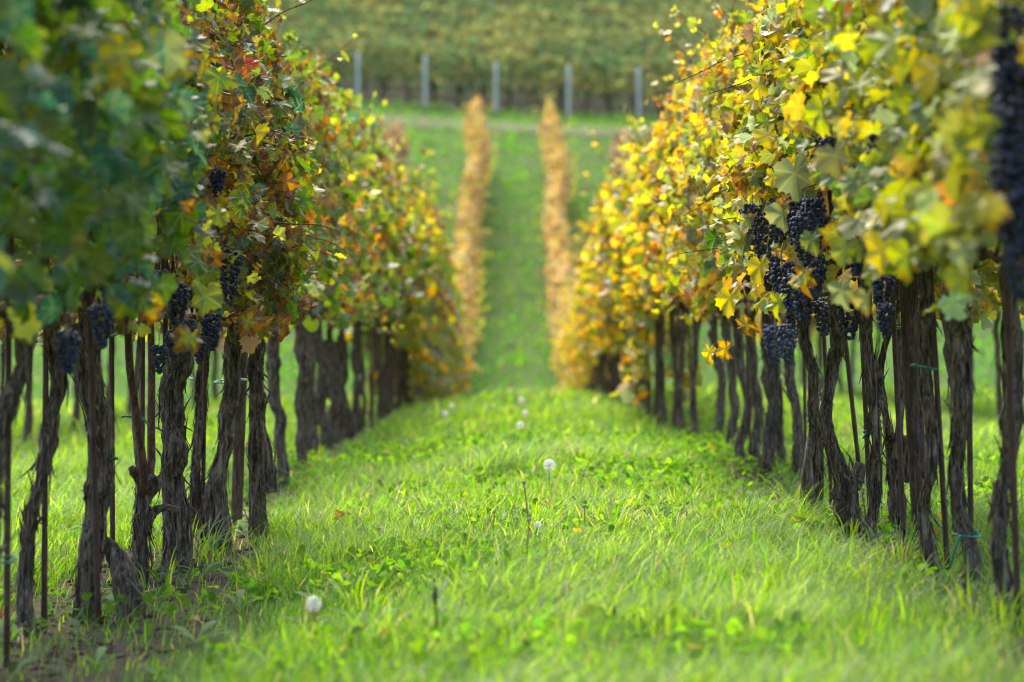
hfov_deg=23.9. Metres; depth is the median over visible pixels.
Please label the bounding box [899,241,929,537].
post
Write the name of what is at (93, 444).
stake
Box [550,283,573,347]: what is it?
grape vine
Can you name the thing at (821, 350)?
grape vine
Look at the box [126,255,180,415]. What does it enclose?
grape vine
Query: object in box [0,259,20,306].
grape vine
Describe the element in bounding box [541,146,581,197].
grape vine
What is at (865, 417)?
stake
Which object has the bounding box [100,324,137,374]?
grape vine
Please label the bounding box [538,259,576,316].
grape vine
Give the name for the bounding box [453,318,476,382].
grape vine
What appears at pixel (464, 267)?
grape vine
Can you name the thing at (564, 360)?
grape vine
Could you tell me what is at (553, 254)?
grape vine
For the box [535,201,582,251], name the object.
grape vine
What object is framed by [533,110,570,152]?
grape vine
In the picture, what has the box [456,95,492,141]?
grape vine
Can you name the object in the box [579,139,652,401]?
grape vine
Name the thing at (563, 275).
grape vine
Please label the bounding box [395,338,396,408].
stake
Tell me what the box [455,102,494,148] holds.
grape vine
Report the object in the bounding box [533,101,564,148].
grape vine
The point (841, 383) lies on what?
grape vine
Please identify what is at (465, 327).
grape vine
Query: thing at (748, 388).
stake
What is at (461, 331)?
grape vine
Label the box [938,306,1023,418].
grape vine
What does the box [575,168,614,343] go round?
grape vine
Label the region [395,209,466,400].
grape vine
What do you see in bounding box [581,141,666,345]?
grape vine
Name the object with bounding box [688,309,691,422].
stake
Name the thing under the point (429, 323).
grape vine
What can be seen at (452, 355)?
grape vine
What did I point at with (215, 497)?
grape vine
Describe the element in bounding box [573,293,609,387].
grape vine
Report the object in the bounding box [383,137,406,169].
grape vine
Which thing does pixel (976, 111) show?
grape vine
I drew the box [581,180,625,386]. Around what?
grape vine
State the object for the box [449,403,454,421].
dandelion
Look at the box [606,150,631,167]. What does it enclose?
grape vine
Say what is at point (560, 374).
grape vine
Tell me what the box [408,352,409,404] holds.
stake
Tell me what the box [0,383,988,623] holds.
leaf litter
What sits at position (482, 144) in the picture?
grape vine
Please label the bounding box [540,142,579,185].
grape vine
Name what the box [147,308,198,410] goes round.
grape vine
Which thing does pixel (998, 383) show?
grape vine
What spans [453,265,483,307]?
grape vine
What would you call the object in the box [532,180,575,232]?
grape vine
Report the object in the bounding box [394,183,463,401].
grape vine
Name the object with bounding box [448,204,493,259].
grape vine
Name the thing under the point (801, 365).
grape vine
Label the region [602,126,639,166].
grape vine
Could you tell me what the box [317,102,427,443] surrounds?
grape vine
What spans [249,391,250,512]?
stake
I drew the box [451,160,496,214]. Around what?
grape vine
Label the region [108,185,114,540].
stake
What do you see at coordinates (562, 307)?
grape vine
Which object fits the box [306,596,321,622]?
dandelion
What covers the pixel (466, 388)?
grape vine
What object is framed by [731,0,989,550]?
grape vine
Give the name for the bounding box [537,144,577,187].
grape vine
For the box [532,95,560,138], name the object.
grape vine
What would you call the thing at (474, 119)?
grape vine
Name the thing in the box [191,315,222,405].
grape vine
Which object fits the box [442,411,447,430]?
dandelion
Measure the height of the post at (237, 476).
1.952 m
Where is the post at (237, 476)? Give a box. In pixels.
[231,336,247,529]
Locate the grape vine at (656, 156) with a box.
[619,83,753,438]
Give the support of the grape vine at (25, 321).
on the ground at (518, 102)
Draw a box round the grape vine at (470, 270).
[453,249,492,310]
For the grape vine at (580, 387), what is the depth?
39.44 m
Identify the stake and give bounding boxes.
[3,45,12,666]
[41,258,49,632]
[84,231,101,626]
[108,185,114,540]
[140,277,144,442]
[162,267,167,565]
[200,182,209,543]
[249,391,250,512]
[355,348,357,429]
[368,322,370,419]
[370,319,375,431]
[379,322,381,423]
[387,323,388,414]
[391,327,392,418]
[393,337,394,407]
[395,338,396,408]
[402,350,402,403]
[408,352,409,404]
[603,344,606,393]
[606,346,607,394]
[609,337,612,397]
[646,328,648,417]
[654,320,657,425]
[655,386,655,417]
[672,295,679,428]
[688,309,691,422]
[743,203,750,462]
[771,311,775,470]
[803,255,806,452]
[816,192,832,510]
[827,190,864,502]
[850,103,869,507]
[888,263,905,541]
[923,158,950,582]
[967,263,973,529]
[1004,266,1020,627]
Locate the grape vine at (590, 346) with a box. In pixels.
[559,221,622,393]
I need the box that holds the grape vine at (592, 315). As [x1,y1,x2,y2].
[584,187,669,406]
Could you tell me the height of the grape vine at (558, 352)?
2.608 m
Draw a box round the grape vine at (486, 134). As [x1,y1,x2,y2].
[460,118,499,165]
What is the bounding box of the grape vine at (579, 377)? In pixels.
[566,320,609,391]
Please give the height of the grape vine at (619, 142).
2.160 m
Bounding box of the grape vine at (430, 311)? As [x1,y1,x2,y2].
[381,161,445,400]
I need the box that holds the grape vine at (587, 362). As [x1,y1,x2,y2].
[566,250,621,394]
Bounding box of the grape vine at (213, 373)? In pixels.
[210,335,221,400]
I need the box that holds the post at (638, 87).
[637,67,640,118]
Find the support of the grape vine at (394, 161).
on the ground at (518, 102)
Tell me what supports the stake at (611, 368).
on the ground at (518, 102)
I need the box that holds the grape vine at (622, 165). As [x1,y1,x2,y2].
[610,148,629,172]
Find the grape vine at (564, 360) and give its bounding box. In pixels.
[558,299,606,390]
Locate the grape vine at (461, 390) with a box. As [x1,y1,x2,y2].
[453,295,474,395]
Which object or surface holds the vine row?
on the ground at (518, 102)
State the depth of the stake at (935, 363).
7.47 m
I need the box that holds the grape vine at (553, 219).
[536,205,580,255]
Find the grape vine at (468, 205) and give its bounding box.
[447,193,482,245]
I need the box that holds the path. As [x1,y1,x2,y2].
[360,113,850,138]
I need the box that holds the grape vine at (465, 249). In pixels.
[453,236,485,283]
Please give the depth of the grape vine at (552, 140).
77.50 m
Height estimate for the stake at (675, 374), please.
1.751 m
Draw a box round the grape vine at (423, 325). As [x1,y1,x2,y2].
[344,166,441,410]
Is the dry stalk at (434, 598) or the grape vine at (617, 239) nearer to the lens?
the dry stalk at (434, 598)
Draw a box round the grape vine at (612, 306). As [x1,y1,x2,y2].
[589,144,677,410]
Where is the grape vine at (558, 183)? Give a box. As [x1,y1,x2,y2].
[534,171,576,223]
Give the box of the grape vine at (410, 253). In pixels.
[325,115,436,432]
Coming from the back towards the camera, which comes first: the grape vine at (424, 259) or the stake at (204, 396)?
the grape vine at (424, 259)
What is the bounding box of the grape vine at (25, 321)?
[0,0,238,611]
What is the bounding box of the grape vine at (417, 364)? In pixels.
[366,145,445,406]
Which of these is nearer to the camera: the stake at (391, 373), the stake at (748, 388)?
the stake at (748, 388)
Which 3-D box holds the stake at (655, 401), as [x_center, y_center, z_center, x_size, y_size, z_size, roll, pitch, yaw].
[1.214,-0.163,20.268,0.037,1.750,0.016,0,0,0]
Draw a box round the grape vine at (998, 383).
[992,294,1002,423]
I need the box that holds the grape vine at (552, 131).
[533,120,574,160]
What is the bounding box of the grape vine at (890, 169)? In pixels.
[801,0,1023,346]
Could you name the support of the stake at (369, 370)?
on the ground at (518, 102)
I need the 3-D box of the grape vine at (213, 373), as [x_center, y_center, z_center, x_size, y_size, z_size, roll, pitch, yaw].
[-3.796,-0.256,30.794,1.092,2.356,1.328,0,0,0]
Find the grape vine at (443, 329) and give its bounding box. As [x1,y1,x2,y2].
[427,209,456,399]
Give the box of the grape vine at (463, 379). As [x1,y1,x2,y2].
[453,339,466,393]
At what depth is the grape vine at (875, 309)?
23.81 m
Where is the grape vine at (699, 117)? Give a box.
[666,0,845,481]
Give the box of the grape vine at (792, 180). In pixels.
[773,0,1023,592]
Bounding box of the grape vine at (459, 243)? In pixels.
[452,233,471,264]
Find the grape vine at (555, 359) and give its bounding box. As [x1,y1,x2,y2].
[536,310,567,378]
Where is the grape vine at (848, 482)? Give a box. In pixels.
[677,43,900,536]
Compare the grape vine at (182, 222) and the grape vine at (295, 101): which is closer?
the grape vine at (182, 222)
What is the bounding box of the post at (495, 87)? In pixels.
[494,62,497,113]
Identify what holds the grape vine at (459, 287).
on the ground at (518, 102)
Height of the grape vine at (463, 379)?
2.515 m
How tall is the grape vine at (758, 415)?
2.684 m
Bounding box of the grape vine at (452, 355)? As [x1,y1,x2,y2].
[447,245,466,397]
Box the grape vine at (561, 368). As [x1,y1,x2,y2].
[550,294,606,392]
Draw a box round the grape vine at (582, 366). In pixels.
[557,289,609,393]
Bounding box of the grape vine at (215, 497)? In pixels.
[102,0,321,548]
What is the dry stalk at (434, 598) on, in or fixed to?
on the ground at (518, 102)
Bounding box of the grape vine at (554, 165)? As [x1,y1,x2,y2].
[542,155,574,203]
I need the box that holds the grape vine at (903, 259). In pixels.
[782,0,1023,605]
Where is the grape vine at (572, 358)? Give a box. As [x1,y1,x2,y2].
[564,290,600,394]
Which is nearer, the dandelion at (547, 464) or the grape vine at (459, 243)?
the dandelion at (547, 464)
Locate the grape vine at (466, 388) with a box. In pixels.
[462,295,473,395]
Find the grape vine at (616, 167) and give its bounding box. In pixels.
[608,145,628,180]
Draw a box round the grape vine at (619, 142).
[604,131,641,167]
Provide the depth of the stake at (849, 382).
9.53 m
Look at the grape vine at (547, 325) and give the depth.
47.86 m
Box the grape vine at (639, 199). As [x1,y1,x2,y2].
[622,52,754,436]
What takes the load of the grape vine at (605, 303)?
on the ground at (518, 102)
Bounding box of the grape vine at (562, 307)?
[544,286,572,337]
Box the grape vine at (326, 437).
[288,87,408,447]
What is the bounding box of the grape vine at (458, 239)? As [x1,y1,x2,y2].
[451,223,490,271]
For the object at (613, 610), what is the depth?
5.78 m
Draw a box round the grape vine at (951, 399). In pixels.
[947,388,952,415]
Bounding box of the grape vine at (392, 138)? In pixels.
[381,132,404,160]
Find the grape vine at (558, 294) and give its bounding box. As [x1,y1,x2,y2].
[548,274,572,328]
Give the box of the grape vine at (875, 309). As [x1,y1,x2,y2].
[849,280,900,326]
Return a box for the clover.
[0,422,1023,681]
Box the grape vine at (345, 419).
[289,93,429,439]
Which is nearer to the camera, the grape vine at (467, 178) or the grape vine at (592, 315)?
the grape vine at (592, 315)
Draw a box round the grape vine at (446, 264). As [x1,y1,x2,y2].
[394,174,459,404]
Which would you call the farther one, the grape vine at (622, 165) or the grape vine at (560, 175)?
the grape vine at (622, 165)
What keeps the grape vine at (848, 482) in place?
on the ground at (518, 102)
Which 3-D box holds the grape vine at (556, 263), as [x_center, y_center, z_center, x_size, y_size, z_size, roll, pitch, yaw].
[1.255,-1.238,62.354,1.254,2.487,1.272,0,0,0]
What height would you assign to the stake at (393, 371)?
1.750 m
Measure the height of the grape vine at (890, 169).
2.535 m
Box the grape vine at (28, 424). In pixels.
[22,310,77,442]
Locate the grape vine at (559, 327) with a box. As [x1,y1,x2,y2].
[545,300,572,347]
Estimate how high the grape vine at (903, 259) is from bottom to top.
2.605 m
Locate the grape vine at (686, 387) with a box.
[580,118,705,417]
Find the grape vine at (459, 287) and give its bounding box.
[453,278,474,334]
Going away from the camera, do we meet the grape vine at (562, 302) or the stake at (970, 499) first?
the stake at (970, 499)
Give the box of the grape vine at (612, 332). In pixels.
[590,149,654,387]
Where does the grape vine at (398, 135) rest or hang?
on the ground at (518, 102)
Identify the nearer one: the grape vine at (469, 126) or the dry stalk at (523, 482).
the dry stalk at (523, 482)
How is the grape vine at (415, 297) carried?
on the ground at (518, 102)
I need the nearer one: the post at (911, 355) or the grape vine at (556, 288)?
the post at (911, 355)
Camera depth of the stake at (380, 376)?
22.35 m
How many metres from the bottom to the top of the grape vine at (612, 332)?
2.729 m
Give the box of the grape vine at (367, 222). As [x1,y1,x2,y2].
[229,34,397,472]
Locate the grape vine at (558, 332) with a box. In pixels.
[537,300,569,371]
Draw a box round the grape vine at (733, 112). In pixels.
[675,0,886,514]
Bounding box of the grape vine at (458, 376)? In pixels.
[450,313,468,380]
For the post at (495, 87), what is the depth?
94.48 m
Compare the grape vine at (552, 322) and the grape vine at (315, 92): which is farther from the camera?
the grape vine at (552, 322)
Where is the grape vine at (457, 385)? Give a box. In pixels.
[452,281,473,390]
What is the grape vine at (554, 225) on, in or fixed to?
on the ground at (518, 102)
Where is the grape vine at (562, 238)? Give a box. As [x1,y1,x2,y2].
[544,227,581,281]
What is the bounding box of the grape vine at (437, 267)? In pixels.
[366,156,453,404]
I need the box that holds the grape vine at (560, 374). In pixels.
[550,327,598,390]
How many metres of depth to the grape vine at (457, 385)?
39.56 m
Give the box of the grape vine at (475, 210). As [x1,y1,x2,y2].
[448,193,489,241]
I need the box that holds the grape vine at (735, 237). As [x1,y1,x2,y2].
[709,0,1001,538]
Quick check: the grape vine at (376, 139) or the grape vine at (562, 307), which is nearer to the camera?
the grape vine at (376, 139)
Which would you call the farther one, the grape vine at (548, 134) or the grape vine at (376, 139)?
the grape vine at (548, 134)
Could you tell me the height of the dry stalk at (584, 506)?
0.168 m
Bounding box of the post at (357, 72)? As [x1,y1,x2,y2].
[356,52,359,94]
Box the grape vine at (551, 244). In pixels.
[534,227,577,279]
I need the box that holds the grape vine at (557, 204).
[536,193,572,235]
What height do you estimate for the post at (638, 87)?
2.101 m
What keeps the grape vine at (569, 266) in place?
on the ground at (518, 102)
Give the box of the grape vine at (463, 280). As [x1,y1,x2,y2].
[454,264,477,330]
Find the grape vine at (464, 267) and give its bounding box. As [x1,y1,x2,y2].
[456,255,484,308]
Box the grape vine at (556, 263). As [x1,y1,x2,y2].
[537,248,581,300]
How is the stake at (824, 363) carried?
on the ground at (518, 102)
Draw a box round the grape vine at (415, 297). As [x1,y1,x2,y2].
[346,135,433,422]
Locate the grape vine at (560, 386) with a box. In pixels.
[552,314,594,390]
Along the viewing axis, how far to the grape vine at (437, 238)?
26.23 m
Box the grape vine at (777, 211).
[751,0,1023,583]
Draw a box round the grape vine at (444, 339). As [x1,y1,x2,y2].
[422,207,462,401]
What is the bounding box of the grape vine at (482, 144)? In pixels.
[473,135,498,183]
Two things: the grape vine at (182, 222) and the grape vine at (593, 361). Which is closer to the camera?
the grape vine at (182, 222)
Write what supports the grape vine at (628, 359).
on the ground at (518, 102)
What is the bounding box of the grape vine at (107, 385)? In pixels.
[105,337,115,413]
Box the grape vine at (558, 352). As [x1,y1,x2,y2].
[556,345,585,386]
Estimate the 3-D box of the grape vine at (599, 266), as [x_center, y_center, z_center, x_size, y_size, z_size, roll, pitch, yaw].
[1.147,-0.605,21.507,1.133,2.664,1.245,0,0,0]
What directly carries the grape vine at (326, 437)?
on the ground at (518, 102)
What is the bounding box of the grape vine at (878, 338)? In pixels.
[845,288,881,365]
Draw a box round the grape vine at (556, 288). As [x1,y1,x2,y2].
[541,265,575,321]
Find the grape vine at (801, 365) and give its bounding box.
[759,313,815,388]
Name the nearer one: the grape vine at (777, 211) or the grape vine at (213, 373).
the grape vine at (777, 211)
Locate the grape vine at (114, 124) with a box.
[2,0,216,319]
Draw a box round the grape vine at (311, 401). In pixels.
[294,91,411,458]
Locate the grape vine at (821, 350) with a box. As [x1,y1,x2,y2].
[815,314,852,390]
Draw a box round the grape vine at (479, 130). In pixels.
[466,122,497,161]
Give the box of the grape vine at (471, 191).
[452,182,489,229]
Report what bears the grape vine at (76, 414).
on the ground at (518, 102)
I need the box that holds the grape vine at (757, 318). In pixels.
[744,299,817,379]
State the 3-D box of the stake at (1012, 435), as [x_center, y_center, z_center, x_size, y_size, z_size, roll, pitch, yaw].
[1.273,-0.110,6.208,0.019,1.801,0.131,0,0,41]
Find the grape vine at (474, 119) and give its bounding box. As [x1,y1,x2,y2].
[459,107,495,154]
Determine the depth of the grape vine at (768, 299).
30.29 m
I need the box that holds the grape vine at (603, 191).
[574,164,651,392]
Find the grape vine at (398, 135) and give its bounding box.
[383,120,409,162]
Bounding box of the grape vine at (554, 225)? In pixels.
[540,208,586,265]
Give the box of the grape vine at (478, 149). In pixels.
[466,140,495,187]
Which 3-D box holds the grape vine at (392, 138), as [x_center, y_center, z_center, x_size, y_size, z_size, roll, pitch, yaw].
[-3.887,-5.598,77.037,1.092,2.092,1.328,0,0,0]
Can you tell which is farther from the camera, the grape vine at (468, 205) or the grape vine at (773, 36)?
the grape vine at (468, 205)
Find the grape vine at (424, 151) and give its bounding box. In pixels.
[328,148,433,415]
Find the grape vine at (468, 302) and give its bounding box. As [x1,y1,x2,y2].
[456,279,483,326]
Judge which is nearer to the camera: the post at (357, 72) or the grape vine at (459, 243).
the grape vine at (459, 243)
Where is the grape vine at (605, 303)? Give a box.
[601,111,703,422]
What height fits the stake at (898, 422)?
1.801 m
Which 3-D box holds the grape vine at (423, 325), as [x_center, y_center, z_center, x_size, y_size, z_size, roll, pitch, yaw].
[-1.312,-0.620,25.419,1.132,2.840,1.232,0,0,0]
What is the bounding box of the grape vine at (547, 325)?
[544,305,568,374]
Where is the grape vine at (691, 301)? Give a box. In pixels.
[666,0,855,478]
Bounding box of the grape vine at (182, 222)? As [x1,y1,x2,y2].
[0,0,247,634]
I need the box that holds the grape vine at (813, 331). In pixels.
[751,297,817,384]
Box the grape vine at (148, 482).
[14,0,339,580]
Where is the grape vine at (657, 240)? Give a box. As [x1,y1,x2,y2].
[647,11,788,461]
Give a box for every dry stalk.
[428,586,438,628]
[492,509,495,539]
[522,480,531,535]
[526,517,531,562]
[582,504,586,525]
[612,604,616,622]
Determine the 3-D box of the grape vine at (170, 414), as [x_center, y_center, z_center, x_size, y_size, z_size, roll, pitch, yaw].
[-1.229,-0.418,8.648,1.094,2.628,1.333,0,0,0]
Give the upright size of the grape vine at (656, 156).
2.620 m
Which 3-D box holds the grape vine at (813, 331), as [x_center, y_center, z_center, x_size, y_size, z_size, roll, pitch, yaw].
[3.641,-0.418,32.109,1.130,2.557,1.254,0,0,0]
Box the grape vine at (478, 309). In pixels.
[461,306,481,343]
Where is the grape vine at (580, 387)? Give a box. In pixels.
[563,306,606,393]
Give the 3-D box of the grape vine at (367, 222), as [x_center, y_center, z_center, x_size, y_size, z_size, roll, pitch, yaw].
[-1.240,-0.493,14.616,1.154,2.668,1.193,0,0,0]
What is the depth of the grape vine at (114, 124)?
5.16 m
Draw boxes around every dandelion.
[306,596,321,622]
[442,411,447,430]
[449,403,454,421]
[517,421,523,442]
[518,397,524,420]
[522,410,528,424]
[534,521,541,546]
[543,459,555,486]
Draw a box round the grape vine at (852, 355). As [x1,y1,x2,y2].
[813,310,876,396]
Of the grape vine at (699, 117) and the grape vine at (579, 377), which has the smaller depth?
the grape vine at (699, 117)
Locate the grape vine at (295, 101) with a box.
[68,0,352,545]
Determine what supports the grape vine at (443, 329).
on the ground at (518, 102)
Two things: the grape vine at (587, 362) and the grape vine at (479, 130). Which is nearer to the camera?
the grape vine at (587, 362)
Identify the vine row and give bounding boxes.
[277,38,849,114]
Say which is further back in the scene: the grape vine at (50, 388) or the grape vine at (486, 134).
the grape vine at (486, 134)
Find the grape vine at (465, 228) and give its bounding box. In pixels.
[459,219,487,261]
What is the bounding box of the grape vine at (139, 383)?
[138,264,193,407]
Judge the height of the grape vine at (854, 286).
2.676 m
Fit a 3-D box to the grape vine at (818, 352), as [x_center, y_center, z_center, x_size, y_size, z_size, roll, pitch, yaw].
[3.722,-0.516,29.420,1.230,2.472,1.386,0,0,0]
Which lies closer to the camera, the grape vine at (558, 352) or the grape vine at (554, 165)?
the grape vine at (558, 352)
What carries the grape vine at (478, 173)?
on the ground at (518, 102)
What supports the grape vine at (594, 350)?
on the ground at (518, 102)
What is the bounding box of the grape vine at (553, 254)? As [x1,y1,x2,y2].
[536,237,567,293]
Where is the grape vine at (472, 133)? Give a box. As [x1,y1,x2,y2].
[461,113,484,157]
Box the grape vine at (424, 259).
[356,138,451,420]
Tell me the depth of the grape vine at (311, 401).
16.34 m
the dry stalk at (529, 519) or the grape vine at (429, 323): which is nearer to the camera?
the dry stalk at (529, 519)
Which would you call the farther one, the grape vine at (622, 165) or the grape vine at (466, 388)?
the grape vine at (622, 165)
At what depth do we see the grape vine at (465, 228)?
66.06 m
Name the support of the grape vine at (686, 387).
on the ground at (518, 102)
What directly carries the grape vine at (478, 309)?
on the ground at (518, 102)
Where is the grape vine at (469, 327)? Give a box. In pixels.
[452,280,489,344]
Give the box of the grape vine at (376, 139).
[319,87,424,436]
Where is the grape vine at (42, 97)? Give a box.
[0,0,110,306]
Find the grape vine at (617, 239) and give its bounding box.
[589,109,710,428]
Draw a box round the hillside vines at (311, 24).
[265,0,760,104]
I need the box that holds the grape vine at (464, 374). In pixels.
[457,336,468,393]
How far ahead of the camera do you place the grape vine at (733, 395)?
14.63 m
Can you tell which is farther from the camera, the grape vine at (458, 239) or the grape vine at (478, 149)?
the grape vine at (478, 149)
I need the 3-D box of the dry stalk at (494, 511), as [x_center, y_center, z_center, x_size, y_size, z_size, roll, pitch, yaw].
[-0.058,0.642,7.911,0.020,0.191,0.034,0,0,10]
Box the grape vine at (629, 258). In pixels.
[612,101,731,431]
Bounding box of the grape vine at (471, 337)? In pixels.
[462,306,489,377]
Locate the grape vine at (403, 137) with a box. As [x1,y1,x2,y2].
[384,119,409,159]
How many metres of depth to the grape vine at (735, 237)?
8.76 m
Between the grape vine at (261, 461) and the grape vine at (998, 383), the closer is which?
the grape vine at (261, 461)
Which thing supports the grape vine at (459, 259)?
on the ground at (518, 102)
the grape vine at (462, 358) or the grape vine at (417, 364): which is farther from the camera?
the grape vine at (462, 358)
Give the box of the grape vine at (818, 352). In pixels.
[777,319,851,388]
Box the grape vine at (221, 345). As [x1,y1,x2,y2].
[218,339,280,354]
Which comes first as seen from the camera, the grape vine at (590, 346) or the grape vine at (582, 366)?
the grape vine at (590, 346)
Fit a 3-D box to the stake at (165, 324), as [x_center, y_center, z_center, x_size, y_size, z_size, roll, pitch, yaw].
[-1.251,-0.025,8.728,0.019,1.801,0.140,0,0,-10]
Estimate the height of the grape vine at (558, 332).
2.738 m
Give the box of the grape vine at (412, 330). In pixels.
[345,166,444,413]
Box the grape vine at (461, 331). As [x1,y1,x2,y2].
[441,223,469,398]
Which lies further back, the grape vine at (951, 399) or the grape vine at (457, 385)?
the grape vine at (457, 385)
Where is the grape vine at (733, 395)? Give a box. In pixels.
[625,21,765,450]
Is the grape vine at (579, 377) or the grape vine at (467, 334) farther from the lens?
the grape vine at (467, 334)
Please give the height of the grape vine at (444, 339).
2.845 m
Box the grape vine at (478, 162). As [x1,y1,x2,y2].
[454,149,493,196]
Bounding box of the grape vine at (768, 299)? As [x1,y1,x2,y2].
[764,298,814,387]
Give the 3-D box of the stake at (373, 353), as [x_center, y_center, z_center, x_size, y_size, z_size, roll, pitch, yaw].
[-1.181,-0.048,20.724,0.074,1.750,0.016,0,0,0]
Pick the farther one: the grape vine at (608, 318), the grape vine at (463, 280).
the grape vine at (463, 280)
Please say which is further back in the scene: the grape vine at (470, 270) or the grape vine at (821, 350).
the grape vine at (470, 270)
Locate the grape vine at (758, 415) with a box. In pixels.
[643,21,782,468]
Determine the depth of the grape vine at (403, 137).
78.86 m
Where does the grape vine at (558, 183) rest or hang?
on the ground at (518, 102)
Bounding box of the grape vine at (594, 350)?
[586,314,616,357]
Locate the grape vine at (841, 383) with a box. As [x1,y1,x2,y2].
[811,307,843,393]
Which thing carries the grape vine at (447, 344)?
on the ground at (518, 102)
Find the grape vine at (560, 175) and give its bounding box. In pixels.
[535,164,577,210]
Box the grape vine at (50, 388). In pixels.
[40,327,62,435]
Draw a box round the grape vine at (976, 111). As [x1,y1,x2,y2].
[812,0,1023,301]
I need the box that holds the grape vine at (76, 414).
[39,326,123,430]
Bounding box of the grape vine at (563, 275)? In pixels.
[536,262,575,313]
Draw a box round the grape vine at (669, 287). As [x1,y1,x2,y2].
[625,0,788,465]
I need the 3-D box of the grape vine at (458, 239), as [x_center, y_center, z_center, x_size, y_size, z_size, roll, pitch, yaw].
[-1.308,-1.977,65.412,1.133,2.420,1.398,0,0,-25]
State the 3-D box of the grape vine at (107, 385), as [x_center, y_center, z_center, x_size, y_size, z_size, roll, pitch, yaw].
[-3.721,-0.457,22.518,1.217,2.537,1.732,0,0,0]
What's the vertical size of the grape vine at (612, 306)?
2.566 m
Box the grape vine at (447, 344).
[420,238,462,401]
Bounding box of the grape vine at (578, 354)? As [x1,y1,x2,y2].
[570,218,621,393]
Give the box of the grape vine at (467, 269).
[455,253,484,310]
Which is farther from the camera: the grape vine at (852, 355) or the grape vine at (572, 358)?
the grape vine at (572, 358)
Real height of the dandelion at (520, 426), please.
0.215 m
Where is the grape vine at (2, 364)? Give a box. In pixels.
[0,317,73,397]
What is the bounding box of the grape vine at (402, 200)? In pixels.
[343,116,435,427]
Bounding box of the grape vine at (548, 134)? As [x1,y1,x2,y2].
[541,117,571,160]
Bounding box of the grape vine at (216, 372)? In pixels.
[215,337,221,400]
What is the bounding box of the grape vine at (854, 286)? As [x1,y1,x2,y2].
[850,279,875,309]
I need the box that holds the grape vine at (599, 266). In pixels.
[578,127,691,415]
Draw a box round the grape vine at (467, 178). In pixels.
[454,167,488,217]
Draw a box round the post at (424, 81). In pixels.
[423,56,426,107]
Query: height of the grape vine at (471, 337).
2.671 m
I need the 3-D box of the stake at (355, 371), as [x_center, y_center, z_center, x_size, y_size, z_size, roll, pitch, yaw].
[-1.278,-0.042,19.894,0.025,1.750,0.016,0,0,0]
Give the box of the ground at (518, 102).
[0,0,1023,681]
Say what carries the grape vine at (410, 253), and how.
on the ground at (518, 102)
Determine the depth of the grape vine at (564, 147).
76.43 m
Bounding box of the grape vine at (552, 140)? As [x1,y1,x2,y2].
[541,128,575,170]
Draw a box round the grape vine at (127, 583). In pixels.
[0,0,290,623]
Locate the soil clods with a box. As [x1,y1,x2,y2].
[0,448,1023,681]
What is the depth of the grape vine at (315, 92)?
13.10 m
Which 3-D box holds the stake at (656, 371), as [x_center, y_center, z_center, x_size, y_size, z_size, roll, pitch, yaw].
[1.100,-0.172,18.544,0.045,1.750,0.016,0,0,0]
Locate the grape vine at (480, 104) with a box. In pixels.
[458,93,493,133]
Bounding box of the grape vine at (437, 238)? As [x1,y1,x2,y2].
[367,171,447,405]
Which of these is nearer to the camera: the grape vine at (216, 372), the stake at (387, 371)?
the stake at (387, 371)
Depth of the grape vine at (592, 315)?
24.19 m
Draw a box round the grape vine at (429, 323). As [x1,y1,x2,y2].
[395,176,449,404]
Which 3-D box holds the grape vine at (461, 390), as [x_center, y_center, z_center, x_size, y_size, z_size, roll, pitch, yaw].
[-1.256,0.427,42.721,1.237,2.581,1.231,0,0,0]
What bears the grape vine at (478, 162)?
on the ground at (518, 102)
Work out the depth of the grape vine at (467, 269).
59.60 m
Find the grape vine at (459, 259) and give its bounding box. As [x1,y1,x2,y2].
[453,244,490,299]
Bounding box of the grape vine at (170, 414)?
[37,0,314,571]
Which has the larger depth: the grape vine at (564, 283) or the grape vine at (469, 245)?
the grape vine at (469, 245)
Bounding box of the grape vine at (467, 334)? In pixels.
[461,304,483,354]
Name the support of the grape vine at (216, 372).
on the ground at (518, 102)
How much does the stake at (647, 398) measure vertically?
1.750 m
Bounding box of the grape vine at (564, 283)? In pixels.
[550,275,573,335]
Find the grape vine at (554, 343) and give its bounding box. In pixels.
[553,316,592,391]
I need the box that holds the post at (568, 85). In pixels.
[567,65,570,116]
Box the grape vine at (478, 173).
[451,161,492,202]
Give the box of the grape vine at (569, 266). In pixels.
[539,258,576,305]
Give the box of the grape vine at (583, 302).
[564,196,653,353]
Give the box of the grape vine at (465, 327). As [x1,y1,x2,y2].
[461,306,483,355]
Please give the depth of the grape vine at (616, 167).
76.51 m
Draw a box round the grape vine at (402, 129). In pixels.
[383,117,415,158]
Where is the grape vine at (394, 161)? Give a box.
[390,155,403,171]
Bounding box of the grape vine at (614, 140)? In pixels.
[607,125,629,163]
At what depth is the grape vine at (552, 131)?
78.46 m
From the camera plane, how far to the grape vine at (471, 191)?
69.91 m
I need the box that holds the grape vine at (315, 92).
[188,7,383,487]
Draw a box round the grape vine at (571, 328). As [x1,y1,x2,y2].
[565,255,622,355]
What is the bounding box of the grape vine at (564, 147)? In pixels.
[535,132,574,174]
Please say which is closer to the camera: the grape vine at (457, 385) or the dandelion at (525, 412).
the dandelion at (525, 412)
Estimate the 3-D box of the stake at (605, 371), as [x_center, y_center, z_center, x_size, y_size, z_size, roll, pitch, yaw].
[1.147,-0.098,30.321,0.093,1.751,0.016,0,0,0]
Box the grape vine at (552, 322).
[542,280,573,336]
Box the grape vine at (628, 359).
[596,101,703,422]
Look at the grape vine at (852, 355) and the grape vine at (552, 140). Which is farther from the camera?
the grape vine at (552, 140)
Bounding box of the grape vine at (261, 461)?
[125,0,335,540]
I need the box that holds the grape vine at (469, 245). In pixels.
[447,231,486,290]
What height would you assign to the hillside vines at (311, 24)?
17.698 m
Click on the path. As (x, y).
(502, 124)

